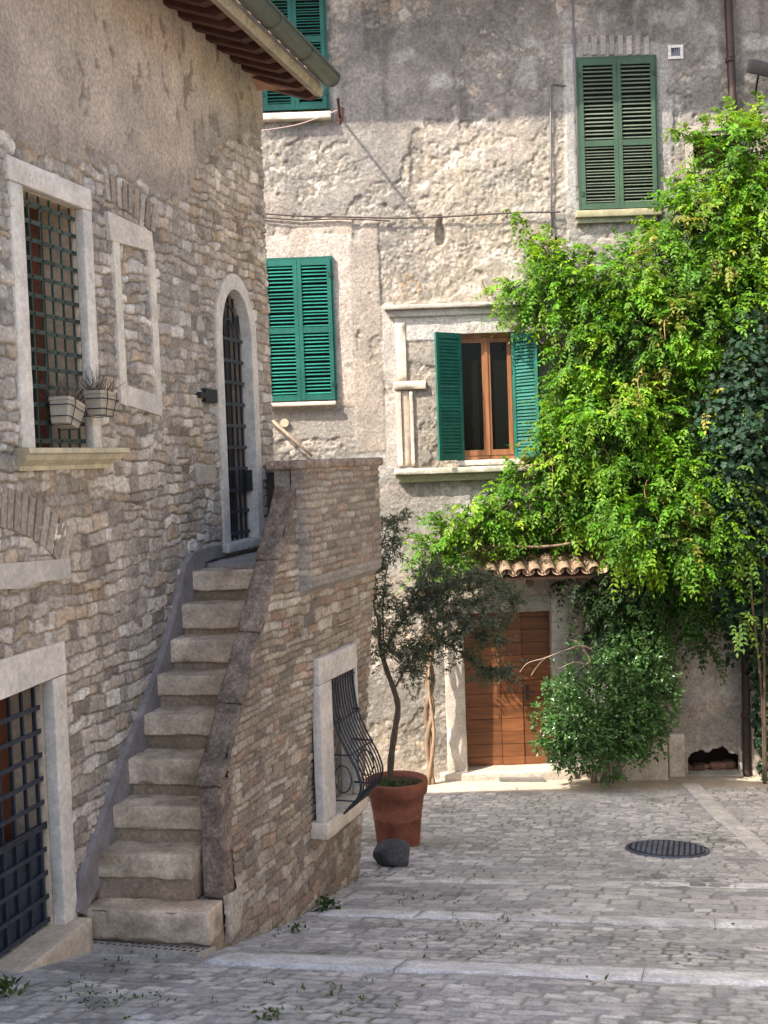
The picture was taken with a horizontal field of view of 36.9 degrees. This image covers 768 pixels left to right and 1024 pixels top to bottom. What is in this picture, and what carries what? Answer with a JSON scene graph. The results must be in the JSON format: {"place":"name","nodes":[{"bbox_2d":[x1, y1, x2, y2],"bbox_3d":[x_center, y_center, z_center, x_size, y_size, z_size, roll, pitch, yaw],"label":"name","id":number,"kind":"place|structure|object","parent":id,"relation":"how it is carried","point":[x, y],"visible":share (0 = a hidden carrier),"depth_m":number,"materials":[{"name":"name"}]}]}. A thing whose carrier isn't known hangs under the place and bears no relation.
{"place":"outdoors","nodes":[
{"label":"outdoors","id":0,"kind":"place"},
{"bbox_2d":[53,808,561,1018],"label":"joint grass","id":1,"kind":"structure","parent":0,"point":[272,983],"depth_m":6.28,"materials":[{"name":"green plant"}]},
{"bbox_2d":[0,775,767,1023],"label":"lane paving","id":2,"kind":"structure","parent":0,"point":[622,812],"depth_m":7.93,"materials":[{"name":"grey stone"}]},
{"bbox_2d":[0,973,30,1000],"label":"weed","id":3,"kind":"object","parent":2,"relation":"on","point":[4,985],"visible":1,"depth_m":5.79,"materials":[{"name":"green plant"}]},
{"bbox_2d":[92,940,215,959],"bbox_3d":[-1.502,2.719,7.156,0.874,0.135,0.269,-1,3,15],"label":"drain grate","id":4,"kind":"object","parent":2,"relation":"on","point":[183,951],"visible":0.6,"depth_m":7.04,"materials":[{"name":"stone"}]},
{"bbox_2d":[251,1004,283,1020],"bbox_3d":[-0.552,2.384,5.488,0.125,0.069,0.117,0,3,39],"label":"weed","id":5,"kind":"object","parent":2,"relation":"on","point":[276,1010],"visible":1,"depth_m":5.49,"materials":[{"name":"green plant"}]},
{"bbox_2d":[288,922,308,933],"bbox_3d":[-0.592,2.838,7.889,0.132,0.065,0.144,-3,3,-24],"label":"weed","id":6,"kind":"object","parent":2,"relation":"on","point":[297,925],"visible":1,"depth_m":7.86,"materials":[{"name":"green plant"}]},
{"bbox_2d":[314,893,348,911],"bbox_3d":[-0.439,2.960,8.679,0.240,0.104,0.282,-4,3,-33],"label":"weed","id":7,"kind":"object","parent":2,"relation":"on","point":[328,901],"visible":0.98,"depth_m":8.69,"materials":[{"name":"green plant"}]},
{"bbox_2d":[373,838,409,866],"bbox_3d":[0.068,3.166,10.646,0.345,0.271,0.301,-2,3,0],"label":"rock","id":8,"kind":"object","parent":2,"relation":"on","point":[394,852],"visible":0.94,"depth_m":10.54,"materials":[{"name":"grey stone"}]},
{"bbox_2d":[365,507,555,846],"bbox_3d":[0.687,1.653,11.537,2.142,3.443,1.044,-2,3,0],"label":"potted olive tree","id":9,"kind":"object","parent":2,"relation":"on","point":[396,798],"visible":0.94,"depth_m":11.49,"materials":[{"name":"green plant"}]},
{"bbox_2d":[201,951,767,986],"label":"paving strip","id":10,"kind":"object","parent":2,"relation":"on","point":[748,978],"visible":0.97,"depth_m":6.80,"materials":[{"name":"stone"}]},
{"bbox_2d":[499,777,544,781],"bbox_3d":[1.815,3.531,15.276,0.590,0.074,0.402,-2,3,0],"label":"doormat","id":11,"kind":"object","parent":2,"relation":"on","point":[521,779],"visible":0.64,"depth_m":15.11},
{"bbox_2d":[318,908,767,928],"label":"paving strip","id":12,"kind":"object","parent":2,"relation":"on","point":[697,922],"visible":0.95,"depth_m":8.49,"materials":[{"name":"stone"}]},
{"bbox_2d":[401,788,759,986],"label":"fallen leaves","id":13,"kind":"object","parent":2,"relation":"on","point":[606,976],"visible":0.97,"depth_m":8.33,"materials":[{"name":"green plant"}]},
{"bbox_2d":[398,876,767,888],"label":"paving strip","id":14,"kind":"object","parent":2,"relation":"on","point":[516,881],"visible":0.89,"depth_m":9.90,"materials":[{"name":"stone"}]},
{"bbox_2d":[520,619,685,789],"bbox_3d":[2.768,2.425,14.625,2.160,2.146,1.219,-2,3,0],"label":"evergreen shrub","id":15,"kind":"object","parent":2,"relation":"on","point":[637,725],"visible":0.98,"depth_m":14.45,"materials":[{"name":"green plant"}]},
{"bbox_2d":[625,839,709,858],"bbox_3d":[2.797,3.337,11.347,0.825,0.164,0.825,-1,3,15],"label":"manhole cover","id":16,"kind":"object","parent":2,"relation":"on","point":[667,849],"visible":0.94,"depth_m":11.27,"materials":[{"name":"metal"}]},
{"bbox_2d":[682,783,767,859],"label":"paving strip","id":17,"kind":"object","parent":2,"relation":"on","point":[717,810],"visible":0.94,"depth_m":12.82,"materials":[{"name":"stone"}]},
{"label":"ground","id":18,"kind":"structure","parent":0,"visible":0},
{"bbox_2d":[0,0,340,972],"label":"stone house","id":19,"kind":"structure","parent":18,"relation":"on","point":[132,228],"depth_m":7.71,"materials":[{"name":"stone"}]},
{"bbox_2d":[0,641,92,972],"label":"cellar door","id":20,"kind":"structure","parent":19,"relation":"in","point":[40,925],"depth_m":6.95,"materials":[{"name":"stone"}]},
{"bbox_2d":[38,374,90,430],"bbox_3d":[-1.960,-0.674,7.092,0.324,0.339,0.282,-3,3,-23],"label":"hanging planter","id":21,"kind":"object","parent":19,"relation":"hanging from","point":[68,412],"visible":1,"depth_m":7.02,"materials":[{"name":"grey ceramic"}]},
{"bbox_2d":[4,155,129,470],"bbox_3d":[-2.138,-1.170,7.137,0.530,1.821,1.198,-1,3,15],"label":"window","id":22,"kind":"structure","parent":19,"relation":"in","point":[52,253],"depth_m":7.30,"materials":[{"name":"stone"}]},
{"bbox_2d":[66,366,129,417],"bbox_3d":[-1.807,-0.776,7.357,0.306,0.339,0.342,0,3,34],"label":"hanging planter","id":23,"kind":"object","parent":19,"relation":"hanging from","point":[100,402],"visible":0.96,"depth_m":7.30,"materials":[{"name":"grey ceramic"}]},
{"bbox_2d":[103,211,161,415],"bbox_3d":[-1.763,-1.358,8.072,0.066,1.351,0.699,-1,3,15],"label":"blind window","id":24,"kind":"structure","parent":19,"relation":"in","point":[120,230],"depth_m":7.98,"materials":[{"name":"stone"}]},
{"bbox_2d":[213,274,263,552],"bbox_3d":[-1.390,-0.853,9.921,0.406,2.352,0.933,-1,3,15],"label":"arched door","id":25,"kind":"structure","parent":19,"relation":"in","point":[240,481],"depth_m":10.10,"materials":[{"name":"stone"}]},
{"bbox_2d":[75,457,383,950],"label":"stone staircase","id":26,"kind":"structure","parent":18,"relation":"on","point":[235,804],"depth_m":8.17,"materials":[{"name":"stone"}]},
{"bbox_2d":[310,643,383,839],"bbox_3d":[-0.335,1.784,9.110,0.437,1.383,0.854,-1,3,20],"label":"barred window","id":27,"kind":"structure","parent":26,"relation":"in","point":[340,797],"depth_m":9.01,"materials":[{"name":"stone"}]},
{"bbox_2d":[261,0,767,780],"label":"weathered house","id":28,"kind":"structure","parent":18,"relation":"on","point":[403,366],"depth_m":15.00,"materials":[{"name":"paint"}]},
{"bbox_2d":[280,419,288,426],"bbox_3d":[-1.305,-1.171,15.113,0.109,0.110,0.055,-2,3,0],"label":"pipe cap","id":29,"kind":"object","parent":28,"relation":"attached to","point":[284,422],"visible":1,"depth_m":15.09,"materials":[{"name":"beige plastic"}]},
{"bbox_2d":[272,420,312,456],"bbox_3d":[-1.227,-0.986,14.994,0.613,0.562,0.048,-1,3,14],"label":"wooden pole","id":30,"kind":"object","parent":28,"relation":"attached to","point":[288,435],"visible":0.79,"depth_m":14.97,"materials":[{"name":"beige wood"}]},
{"bbox_2d":[262,0,330,122],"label":"window","id":31,"kind":"structure","parent":28,"relation":"in","point":[309,17],"depth_m":14.86,"materials":[{"name":"green paint"}]},
{"bbox_2d":[265,256,337,406],"bbox_3d":[-1.117,-2.352,15.046,0.966,1.936,0.164,-2,3,0],"label":"window","id":32,"kind":"structure","parent":28,"relation":"in","point":[302,332],"depth_m":15.03,"materials":[{"name":"green paint"}]},
{"bbox_2d":[336,97,343,124],"bbox_3d":[-0.572,-5.125,14.614,0.102,0.228,0.771,-2,3,0],"label":"wall bracket","id":33,"kind":"object","parent":28,"relation":"attached to","point":[340,114],"depth_m":14.91,"materials":[{"name":"brown metal"}]},
{"bbox_2d":[261,110,337,130],"bbox_3d":[-1.091,-5.002,14.684,1.047,0.246,0.011,-2,3,0],"label":"clothes line","id":34,"kind":"object","parent":33,"relation":"attached to","point":[300,123],"visible":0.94,"depth_m":14.68,"materials":[{"name":"white"}]},
{"bbox_2d":[265,211,559,221],"bbox_3d":[0.306,-3.875,14.953,3.965,0.181,0.022,-2,3,0],"label":"cable","id":35,"kind":"object","parent":28,"relation":"attached to","point":[345,218],"visible":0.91,"depth_m":14.95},
{"bbox_2d":[440,595,574,780],"bbox_3d":[1.604,2.427,15.401,1.792,2.625,0.467,-2,3,0],"label":"front door","id":36,"kind":"structure","parent":28,"relation":"in","point":[489,733],"depth_m":15.51,"materials":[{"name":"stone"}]},
{"bbox_2d":[394,330,689,482],"bbox_3d":[2.101,-1.426,15.063,3.999,1.957,0.582,-2,3,0],"label":"window","id":37,"kind":"structure","parent":28,"relation":"in","point":[480,412],"depth_m":15.08,"materials":[{"name":"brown wood"}]},
{"bbox_2d":[397,90,767,784],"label":"climbing vine","id":38,"kind":"object","parent":28,"relation":"attached to","point":[653,550],"visible":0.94,"depth_m":14.09,"materials":[{"name":"green plant"}]},
{"bbox_2d":[575,55,661,218],"bbox_3d":[3.011,-4.866,14.937,1.115,2.059,0.164,-2,3,0],"label":"window","id":39,"kind":"structure","parent":28,"relation":"in","point":[617,104],"depth_m":14.92,"materials":[{"name":"green paint"}]},
{"bbox_2d":[685,125,742,171],"bbox_3d":[4.298,-4.738,15.125,0.741,0.582,0.360,-2,3,0],"label":"small window","id":40,"kind":"structure","parent":28,"relation":"in","point":[688,149],"depth_m":14.96,"materials":[{"name":"stone"}]},
{"bbox_2d":[690,286,767,783],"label":"ivy","id":41,"kind":"object","parent":28,"relation":"attached to","point":[748,438],"visible":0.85,"depth_m":13.74,"materials":[{"name":"green plant"}]},
{"bbox_2d":[746,59,767,93],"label":"floodlight","id":42,"kind":"object","parent":28,"relation":"attached to","point":[758,68],"visible":0.98,"depth_m":14.58,"materials":[{"name":"metal"}]}
]}

